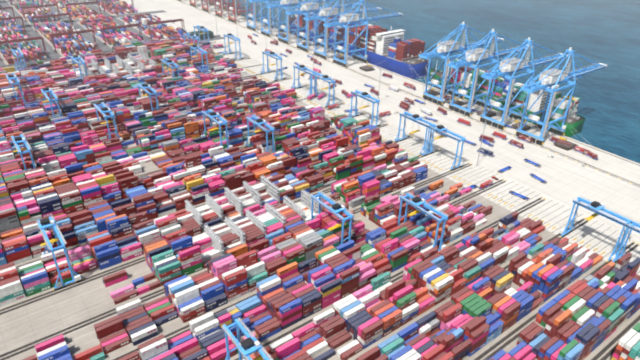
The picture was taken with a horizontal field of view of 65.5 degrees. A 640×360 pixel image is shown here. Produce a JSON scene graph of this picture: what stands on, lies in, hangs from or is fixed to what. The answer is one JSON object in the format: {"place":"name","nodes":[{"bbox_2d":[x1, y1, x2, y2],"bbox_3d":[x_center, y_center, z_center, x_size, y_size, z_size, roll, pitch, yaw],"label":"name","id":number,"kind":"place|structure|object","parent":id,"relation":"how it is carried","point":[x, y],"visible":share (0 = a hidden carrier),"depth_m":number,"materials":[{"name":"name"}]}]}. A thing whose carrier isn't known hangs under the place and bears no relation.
{"place":"outdoors","nodes":[
{"label":"outdoors","id":0,"kind":"place"},
{"bbox_2d":[0,0,639,359],"bbox_3d":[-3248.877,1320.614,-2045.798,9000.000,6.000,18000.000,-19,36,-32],"label":"terrain","id":1,"kind":"structure","parent":0,"point":[32,322],"depth_m":265.68,"materials":[{"name":"concrete"}]},
{"bbox_2d":[0,7,15,20],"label":"gantry crane","id":2,"kind":"object","parent":1,"relation":"on","point":[2,8],"visible":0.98,"depth_m":813.55,"materials":[{"name":"red paint"}]},
{"bbox_2d":[0,16,25,31],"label":"gantry crane","id":3,"kind":"object","parent":1,"relation":"on","point":[10,18],"visible":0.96,"depth_m":751.45,"materials":[{"name":"red paint"}]},
{"bbox_2d":[5,73,27,106],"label":"stacking crane","id":4,"kind":"object","parent":1,"relation":"on","point":[14,77],"visible":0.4,"depth_m":495.78,"materials":[{"name":"blue paint"}]},
{"bbox_2d":[11,47,26,70],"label":"stacking crane","id":5,"kind":"object","parent":1,"relation":"on","point":[13,49],"visible":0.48,"depth_m":582.33,"materials":[{"name":"blue paint"}]},
{"bbox_2d":[10,134,36,170],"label":"stacking crane","id":6,"kind":"object","parent":1,"relation":"on","point":[20,139],"visible":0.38,"depth_m":370.80,"materials":[{"name":"blue paint"}]},
{"bbox_2d":[0,36,46,60],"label":"gantry crane","id":7,"kind":"object","parent":1,"relation":"on","point":[26,38],"visible":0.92,"depth_m":644.95,"materials":[{"name":"red paint"}]},
{"bbox_2d":[21,3,60,21],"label":"gantry crane","id":8,"kind":"object","parent":1,"relation":"on","point":[42,5],"visible":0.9,"depth_m":830.69,"materials":[{"name":"red paint"}]},
{"bbox_2d":[40,87,61,117],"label":"stacking crane","id":9,"kind":"object","parent":1,"relation":"on","point":[47,89],"visible":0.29,"depth_m":461.13,"materials":[{"name":"blue paint"}]},
{"bbox_2d":[31,13,72,32],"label":"gantry crane","id":10,"kind":"object","parent":1,"relation":"on","point":[53,15],"visible":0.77,"depth_m":770.15,"materials":[{"name":"red paint"}]},
{"bbox_2d":[36,216,83,290],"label":"stacking crane","id":11,"kind":"object","parent":1,"relation":"on","point":[43,224],"visible":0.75,"depth_m":276.88,"materials":[{"name":"blue paint"}]},
{"bbox_2d":[50,29,96,52],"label":"gantry crane","id":12,"kind":"object","parent":1,"relation":"on","point":[77,31],"visible":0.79,"depth_m":681.97,"materials":[{"name":"red paint"}]},
{"bbox_2d":[70,55,87,77],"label":"stacking crane","id":13,"kind":"object","parent":1,"relation":"on","point":[77,57],"visible":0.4,"depth_m":558.57,"materials":[{"name":"blue paint"}]},
{"bbox_2d":[65,1,101,17],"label":"gantry crane","id":14,"kind":"object","parent":1,"relation":"on","point":[89,3],"visible":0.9,"depth_m":861.06,"materials":[{"name":"red paint"}]},
{"bbox_2d":[68,0,103,6],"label":"office building","id":15,"kind":"structure","parent":1,"relation":"on","point":[77,1],"depth_m":942.45,"materials":[{"name":"white glass"}]},
{"bbox_2d":[0,0,187,64],"bbox_3d":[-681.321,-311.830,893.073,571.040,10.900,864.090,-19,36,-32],"label":"shipping containers","id":16,"kind":"object","parent":1,"relation":"on","point":[113,37],"visible":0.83,"depth_m":763.88,"materials":[{"name":"metal"}]},
{"bbox_2d":[91,59,99,72],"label":"reefer rack","id":17,"kind":"object","parent":1,"relation":"on","point":[94,63],"visible":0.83,"depth_m":601.45,"materials":[{"name":"grey metal"}]},
{"bbox_2d":[0,37,200,72],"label":"container stacks","id":18,"kind":"structure","parent":1,"relation":"on","point":[123,50],"depth_m":635.90,"materials":[{"name":"paint"}]},
{"bbox_2d":[0,42,212,78],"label":"container stacks","id":19,"kind":"structure","parent":1,"relation":"on","point":[181,48],"depth_m":625.23,"materials":[{"name":"paint"}]},
{"bbox_2d":[103,57,111,70],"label":"reefer rack","id":20,"kind":"object","parent":1,"relation":"on","point":[107,62],"visible":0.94,"depth_m":609.73,"materials":[{"name":"grey metal"}]},
{"bbox_2d":[93,102,124,142],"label":"stacking crane","id":21,"kind":"object","parent":1,"relation":"on","point":[104,109],"visible":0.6,"depth_m":429.04,"materials":[{"name":"blue paint"}]},
{"bbox_2d":[0,47,222,96],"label":"container stacks","id":22,"kind":"structure","parent":1,"relation":"on","point":[182,61],"depth_m":601.95,"materials":[{"name":"paint"}]},
{"bbox_2d":[0,0,225,68],"bbox_3d":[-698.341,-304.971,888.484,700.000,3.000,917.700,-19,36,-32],"label":"terminal roads","id":23,"kind":"structure","parent":1,"relation":"on","point":[52,54],"depth_m":782.23,"materials":[{"name":"concrete"}]},
{"bbox_2d":[112,64,119,74],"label":"reefer rack","id":24,"kind":"object","parent":1,"relation":"on","point":[115,70],"visible":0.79,"depth_m":587.24,"materials":[{"name":"grey metal"}]},
{"bbox_2d":[0,58,236,105],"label":"container stacks","id":25,"kind":"structure","parent":1,"relation":"on","point":[32,92],"depth_m":542.30,"materials":[{"name":"paint"}]},
{"bbox_2d":[115,55,123,68],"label":"reefer rack","id":26,"kind":"object","parent":1,"relation":"on","point":[118,60],"visible":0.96,"depth_m":617.69,"materials":[{"name":"grey metal"}]},
{"bbox_2d":[100,23,141,44],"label":"gantry crane","id":27,"kind":"object","parent":1,"relation":"on","point":[122,26],"visible":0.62,"depth_m":716.45,"materials":[{"name":"red paint"}]},
{"bbox_2d":[0,66,246,119],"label":"container stacks","id":28,"kind":"structure","parent":1,"relation":"on","point":[6,108],"depth_m":525.07,"materials":[{"name":"paint"}]},
{"bbox_2d":[0,74,256,135],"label":"container stacks","id":29,"kind":"structure","parent":1,"relation":"on","point":[25,120],"depth_m":486.65,"materials":[{"name":"paint"}]},
{"bbox_2d":[124,61,132,74],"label":"reefer rack","id":30,"kind":"object","parent":1,"relation":"on","point":[128,67],"visible":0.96,"depth_m":594.60,"materials":[{"name":"grey metal"}]},
{"bbox_2d":[0,79,279,143],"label":"container stacks","id":31,"kind":"structure","parent":1,"relation":"on","point":[124,110],"depth_m":473.61,"materials":[{"name":"paint"}]},
{"bbox_2d":[136,59,144,70],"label":"reefer rack","id":32,"kind":"object","parent":1,"relation":"on","point":[141,64],"visible":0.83,"depth_m":602.82,"materials":[{"name":"grey metal"}]},
{"bbox_2d":[137,82,158,110],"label":"stacking crane","id":33,"kind":"object","parent":1,"relation":"on","point":[143,86],"visible":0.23,"depth_m":479.43,"materials":[{"name":"blue paint"}]},
{"bbox_2d":[0,86,296,162],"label":"container stacks","id":34,"kind":"structure","parent":1,"relation":"on","point":[96,134],"depth_m":450.79,"materials":[{"name":"paint"}]},
{"bbox_2d":[0,94,299,184],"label":"container stacks","id":35,"kind":"structure","parent":1,"relation":"on","point":[183,126],"depth_m":424.56,"materials":[{"name":"paint"}]},
{"bbox_2d":[0,105,324,207],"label":"container stacks","id":36,"kind":"structure","parent":1,"relation":"on","point":[175,151],"depth_m":410.42,"materials":[{"name":"paint"}]},
{"bbox_2d":[147,19,184,38],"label":"gantry crane","id":37,"kind":"object","parent":1,"relation":"on","point":[166,21],"visible":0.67,"depth_m":749.78,"materials":[{"name":"red paint"}]},
{"bbox_2d":[160,58,179,77],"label":"stacking crane","id":38,"kind":"object","parent":1,"relation":"on","point":[168,62],"visible":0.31,"depth_m":551.35,"materials":[{"name":"blue paint"}]},
{"bbox_2d":[0,114,356,232],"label":"container stacks","id":39,"kind":"structure","parent":1,"relation":"on","point":[81,192],"depth_m":353.83,"materials":[{"name":"paint"}]},
{"bbox_2d":[0,119,381,265],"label":"container stacks","id":40,"kind":"structure","parent":1,"relation":"on","point":[82,225],"depth_m":350.66,"materials":[{"name":"paint"}]},
{"bbox_2d":[183,32,199,54],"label":"stacking crane","id":41,"kind":"object","parent":1,"relation":"on","point":[189,35],"visible":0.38,"depth_m":656.77,"materials":[{"name":"blue paint"}]},
{"bbox_2d":[184,199,203,231],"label":"reefer rack","id":42,"kind":"object","parent":1,"relation":"on","point":[194,212],"visible":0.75,"depth_m":326.77,"materials":[{"name":"grey metal"}]},
{"bbox_2d":[189,45,211,73],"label":"stacking crane","id":43,"kind":"object","parent":1,"relation":"on","point":[195,47],"visible":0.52,"depth_m":605.33,"materials":[{"name":"blue paint"}]},
{"bbox_2d":[0,137,404,306],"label":"container stacks","id":44,"kind":"structure","parent":1,"relation":"on","point":[123,237],"depth_m":315.19,"materials":[{"name":"paint"}]},
{"bbox_2d":[204,223,223,255],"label":"reefer rack","id":45,"kind":"object","parent":1,"relation":"on","point":[217,242],"visible":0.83,"depth_m":302.62,"materials":[{"name":"grey metal"}]},
{"bbox_2d":[205,194,223,222],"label":"reefer rack","id":46,"kind":"object","parent":1,"relation":"on","point":[213,205],"visible":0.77,"depth_m":334.77,"materials":[{"name":"grey metal"}]},
{"bbox_2d":[201,109,232,149],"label":"stacking crane","id":47,"kind":"object","parent":1,"relation":"on","point":[211,115],"visible":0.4,"depth_m":423.05,"materials":[{"name":"blue paint"}]},
{"bbox_2d":[224,186,242,214],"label":"reefer rack","id":48,"kind":"object","parent":1,"relation":"on","point":[236,204],"visible":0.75,"depth_m":343.46,"materials":[{"name":"grey metal"}]},
{"bbox_2d":[225,216,245,243],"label":"reefer rack","id":49,"kind":"object","parent":1,"relation":"on","point":[236,230],"visible":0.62,"depth_m":310.84,"materials":[{"name":"grey metal"}]},
{"bbox_2d":[23,180,471,359],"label":"container stacks","id":50,"kind":"structure","parent":1,"relation":"on","point":[235,273],"depth_m":274.54,"materials":[{"name":"paint"}]},
{"bbox_2d":[221,317,273,359],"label":"stacking crane","id":51,"kind":"object","parent":1,"relation":"on","point":[248,346],"visible":1,"depth_m":212.74,"materials":[{"name":"blue paint"}]},
{"bbox_2d":[243,181,261,208],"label":"reefer rack","id":52,"kind":"object","parent":1,"relation":"on","point":[256,197],"visible":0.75,"depth_m":349.61,"materials":[{"name":"grey metal"}]},
{"bbox_2d":[245,209,265,234],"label":"reefer rack","id":53,"kind":"object","parent":1,"relation":"on","point":[258,223],"visible":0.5,"depth_m":317.94,"materials":[{"name":"white metal"}]},
{"bbox_2d":[244,115,275,152],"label":"stacking crane","id":54,"kind":"object","parent":1,"relation":"on","point":[258,122],"visible":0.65,"depth_m":412.33,"materials":[{"name":"blue paint"}]},
{"bbox_2d":[103,151,427,304],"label":"container stacks","id":55,"kind":"structure","parent":1,"relation":"on","point":[176,255],"depth_m":311.64,"materials":[{"name":"paint"}]},
{"bbox_2d":[260,175,279,203],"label":"reefer rack","id":56,"kind":"object","parent":1,"relation":"on","point":[271,189],"visible":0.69,"depth_m":358.25,"materials":[{"name":"grey metal"}]},
{"bbox_2d":[265,203,285,224],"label":"reefer rack","id":57,"kind":"object","parent":1,"relation":"on","point":[270,211],"visible":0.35,"depth_m":326.36,"materials":[{"name":"white metal"}]},
{"bbox_2d":[283,195,304,219],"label":"reefer rack","id":58,"kind":"object","parent":1,"relation":"on","point":[293,207],"visible":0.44,"depth_m":334.88,"materials":[{"name":"grey metal"}]},
{"bbox_2d":[118,200,492,359],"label":"container stacks","id":59,"kind":"structure","parent":1,"relation":"on","point":[289,295],"depth_m":268.79,"materials":[{"name":"paint"}]},
{"bbox_2d":[301,190,321,213],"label":"reefer rack","id":60,"kind":"object","parent":1,"relation":"on","point":[309,203],"visible":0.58,"depth_m":344.66,"materials":[{"name":"grey metal"}]},
{"bbox_2d":[0,41,639,359],"bbox_3d":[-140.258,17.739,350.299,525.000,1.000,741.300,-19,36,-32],"label":"yard crane rails","id":61,"kind":"object","parent":1,"relation":"on","point":[597,356],"visible":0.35,"depth_m":289.18,"materials":[{"name":"metal"}]},
{"bbox_2d":[310,191,354,245],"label":"stacking crane","id":62,"kind":"object","parent":1,"relation":"on","point":[335,208],"visible":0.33,"depth_m":303.46,"materials":[{"name":"blue paint"}]},
{"bbox_2d":[243,212,544,359],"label":"container stacks","id":63,"kind":"structure","parent":1,"relation":"on","point":[379,307],"depth_m":264.24,"materials":[{"name":"paint"}]},
{"bbox_2d":[398,192,448,250],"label":"stacking crane","id":64,"kind":"object","parent":1,"relation":"on","point":[416,201],"visible":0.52,"depth_m":308.32,"materials":[{"name":"blue paint"}]},
{"bbox_2d":[356,237,602,359],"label":"container stacks","id":65,"kind":"structure","parent":1,"relation":"on","point":[491,304],"depth_m":255.35,"materials":[{"name":"paint"}]},
{"bbox_2d":[484,252,639,359],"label":"container stacks","id":66,"kind":"structure","parent":1,"relation":"on","point":[584,318],"depth_m":248.39,"materials":[{"name":"paint"}]},
{"bbox_2d":[611,322,639,359],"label":"container stacks","id":67,"kind":"structure","parent":1,"relation":"on","point":[628,347],"depth_m":231.35,"materials":[{"name":"paint"}]},
{"bbox_2d":[119,0,639,275],"bbox_3d":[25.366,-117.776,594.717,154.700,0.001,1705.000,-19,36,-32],"label":"apron pavement","id":68,"kind":"structure","parent":0,"point":[557,169],"depth_m":447.43,"materials":[{"name":"concrete"}]},
{"bbox_2d":[186,30,213,39],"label":"trees","id":69,"kind":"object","parent":68,"relation":"on","point":[211,35],"depth_m":750.32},
{"bbox_2d":[189,0,212,7],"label":"quay crane","id":70,"kind":"object","parent":68,"relation":"on","point":[194,4],"visible":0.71,"depth_m":965.01,"materials":[{"name":"red paint"}]},
{"bbox_2d":[193,25,212,48],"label":"stacking crane","id":71,"kind":"object","parent":68,"relation":"on","point":[198,27],"visible":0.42,"depth_m":696.19,"materials":[{"name":"blue paint"}]},
{"bbox_2d":[201,0,225,12],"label":"quay crane","id":72,"kind":"object","parent":68,"relation":"on","point":[205,9],"visible":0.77,"depth_m":923.54,"materials":[{"name":"red paint"}]},
{"bbox_2d":[213,0,239,17],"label":"quay crane","id":73,"kind":"object","parent":68,"relation":"on","point":[220,4],"visible":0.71,"depth_m":884.70,"materials":[{"name":"red paint"}]},
{"bbox_2d":[222,33,243,59],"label":"stacking crane","id":74,"kind":"object","parent":68,"relation":"on","point":[229,35],"visible":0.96,"depth_m":661.54,"materials":[{"name":"blue paint"}]},
{"bbox_2d":[226,0,252,23],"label":"quay crane","id":75,"kind":"object","parent":68,"relation":"on","point":[230,19],"visible":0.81,"depth_m":848.73,"materials":[{"name":"red paint"}]},
{"bbox_2d":[245,0,279,30],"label":"quay crane","id":76,"kind":"object","parent":68,"relation":"on","point":[254,18],"visible":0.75,"depth_m":801.59,"materials":[{"name":"blue paint"}]},
{"bbox_2d":[249,0,289,36],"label":"quay crane","id":77,"kind":"object","parent":68,"relation":"on","point":[269,24],"visible":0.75,"depth_m":767.17,"materials":[{"name":"blue paint"}]},
{"bbox_2d":[260,51,284,80],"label":"stacking crane","id":78,"kind":"object","parent":68,"relation":"on","point":[270,54],"visible":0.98,"depth_m":591.87,"materials":[{"name":"blue paint"}]},
{"bbox_2d":[266,0,330,43],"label":"quay crane","id":79,"kind":"object","parent":68,"relation":"on","point":[284,4],"visible":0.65,"depth_m":729.97,"materials":[{"name":"blue paint"}]},
{"bbox_2d":[291,64,315,97],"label":"stacking crane","id":80,"kind":"object","parent":68,"relation":"on","point":[300,67],"visible":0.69,"depth_m":545.39,"materials":[{"name":"blue paint"}]},
{"bbox_2d":[308,72,336,106],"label":"stacking crane","id":81,"kind":"object","parent":68,"relation":"on","point":[325,78],"visible":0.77,"depth_m":520.67,"materials":[{"name":"blue paint"}]},
{"bbox_2d":[286,0,361,51],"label":"quay crane","id":82,"kind":"object","parent":68,"relation":"on","point":[305,8],"visible":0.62,"depth_m":695.31,"materials":[{"name":"blue paint"}]},
{"bbox_2d":[303,0,380,58],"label":"quay crane","id":83,"kind":"object","parent":68,"relation":"on","point":[329,12],"visible":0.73,"depth_m":665.44,"materials":[{"name":"blue paint"}]},
{"bbox_2d":[347,90,380,126],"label":"stacking crane","id":84,"kind":"object","parent":68,"relation":"on","point":[363,95],"visible":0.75,"depth_m":475.53,"materials":[{"name":"blue paint"}]},
{"bbox_2d":[145,0,639,220],"bbox_3d":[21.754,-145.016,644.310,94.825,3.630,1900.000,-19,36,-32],"label":"quay edge rails","id":85,"kind":"object","parent":68,"relation":"on","point":[457,112],"visible":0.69,"depth_m":513.83,"materials":[{"name":"metal"}]},
{"bbox_2d":[323,0,402,67],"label":"quay crane","id":86,"kind":"object","parent":85,"relation":"on","point":[346,19],"visible":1,"depth_m":638.61,"materials":[{"name":"blue paint"}]},
{"bbox_2d":[394,111,433,155],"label":"stacking crane","id":87,"kind":"object","parent":68,"relation":"on","point":[415,117],"visible":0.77,"depth_m":429.73,"materials":[{"name":"blue paint"}]},
{"bbox_2d":[276,32,577,150],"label":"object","id":88,"kind":"object","parent":68,"relation":"on","point":[431,91],"visible":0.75,"depth_m":510.53,"materials":[{"name":"yellow paint"}]},
{"bbox_2d":[421,124,465,170],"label":"stacking crane","id":89,"kind":"object","parent":68,"relation":"on","point":[439,128],"visible":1,"depth_m":407.64,"materials":[{"name":"blue paint"}]},
{"bbox_2d":[419,22,503,105],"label":"quay crane","id":90,"kind":"object","parent":68,"relation":"on","point":[448,47],"visible":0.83,"depth_m":525.66,"materials":[{"name":"blue paint"}]},
{"bbox_2d":[476,124,487,165],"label":"light mast","id":91,"kind":"object","parent":68,"relation":"on","point":[484,125],"visible":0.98,"depth_m":403.68,"materials":[{"name":"metal"}]},
{"bbox_2d":[447,29,532,116],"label":"quay crane","id":92,"kind":"object","parent":68,"relation":"on","point":[477,55],"visible":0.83,"depth_m":500.53,"materials":[{"name":"blue paint"}]},
{"bbox_2d":[497,166,511,172],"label":"agv","id":93,"kind":"object","parent":68,"relation":"on","point":[504,169],"visible":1,"depth_m":406.27,"materials":[{"name":"blue paint"}]},
{"bbox_2d":[509,190,529,200],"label":"agv","id":94,"kind":"object","parent":68,"relation":"on","point":[519,195],"visible":1,"depth_m":371.12,"materials":[{"name":"blue paint"}]},
{"bbox_2d":[479,37,566,129],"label":"quay crane","id":95,"kind":"object","parent":68,"relation":"on","point":[512,65],"visible":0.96,"depth_m":472.96,"materials":[{"name":"blue paint"}]},
{"bbox_2d":[524,158,540,166],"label":"agv","id":96,"kind":"object","parent":68,"relation":"on","point":[531,162],"visible":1,"depth_m":418.13,"materials":[{"name":"blue paint"}]},
{"bbox_2d":[529,173,546,183],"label":"agv","id":97,"kind":"object","parent":68,"relation":"on","point":[537,178],"visible":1,"depth_m":394.36,"materials":[{"name":"blue paint"}]},
{"bbox_2d":[515,47,606,145],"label":"quay crane","id":98,"kind":"object","parent":68,"relation":"on","point":[550,78],"visible":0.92,"depth_m":446.09,"materials":[{"name":"blue paint"}]},
{"bbox_2d":[560,196,632,261],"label":"stacking crane","id":99,"kind":"object","parent":68,"relation":"on","point":[594,206],"visible":0.88,"depth_m":308.81,"materials":[{"name":"blue paint"}]},
{"bbox_2d":[611,219,639,262],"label":"stacking crane","id":100,"kind":"object","parent":68,"relation":"on","point":[616,257],"visible":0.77,"depth_m":300.78,"materials":[{"name":"blue paint"}]},
{"bbox_2d":[201,0,639,163],"bbox_3d":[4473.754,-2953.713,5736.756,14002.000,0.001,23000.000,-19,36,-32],"label":"sea water","id":101,"kind":"structure","parent":0,"point":[607,32],"depth_m":829.11,"materials":[{"name":"blue liquid"}]},
{"bbox_2d":[283,9,431,81],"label":"container ship","id":102,"kind":"object","parent":101,"relation":"on","point":[393,51],"visible":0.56,"depth_m":644.65,"materials":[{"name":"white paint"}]},
{"bbox_2d":[420,59,586,140],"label":"container ship","id":103,"kind":"object","parent":101,"relation":"on","point":[574,123],"visible":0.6,"depth_m":500.91,"materials":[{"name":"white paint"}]},
{"bbox_2d":[479,148,492,154],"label":"shipping container","id":104,"kind":"object","parent":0,"point":[486,151],"visible":0.85,"depth_m":430.33,"materials":[{"name":"blue metal"}]},
{"bbox_2d":[480,179,492,187],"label":"shipping container","id":105,"kind":"object","parent":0,"point":[486,183],"visible":0.94,"depth_m":381.39,"materials":[{"name":"red metal"}]},
{"bbox_2d":[480,134,493,140],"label":"shipping container","id":106,"kind":"object","parent":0,"point":[488,138],"visible":0.93,"depth_m":454.95,"materials":[{"name":"red metal"}]},
{"bbox_2d":[493,131,506,138],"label":"shipping container","id":107,"kind":"object","parent":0,"point":[499,134],"visible":0.86,"depth_m":461.78,"materials":[{"name":"red metal"}]},
{"bbox_2d":[510,139,523,146],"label":"shipping container","id":108,"kind":"object","parent":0,"point":[517,143],"visible":0.98,"depth_m":446.17,"materials":[{"name":"red metal"}]},
{"bbox_2d":[518,134,531,141],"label":"shipping container","id":109,"kind":"object","parent":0,"point":[528,139],"visible":0.96,"depth_m":455.87,"materials":[{"name":"red metal"}]},
{"bbox_2d":[583,150,597,157],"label":"shipping container","id":110,"kind":"object","parent":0,"point":[592,154],"visible":0.96,"depth_m":430.58,"materials":[{"name":"red metal"}]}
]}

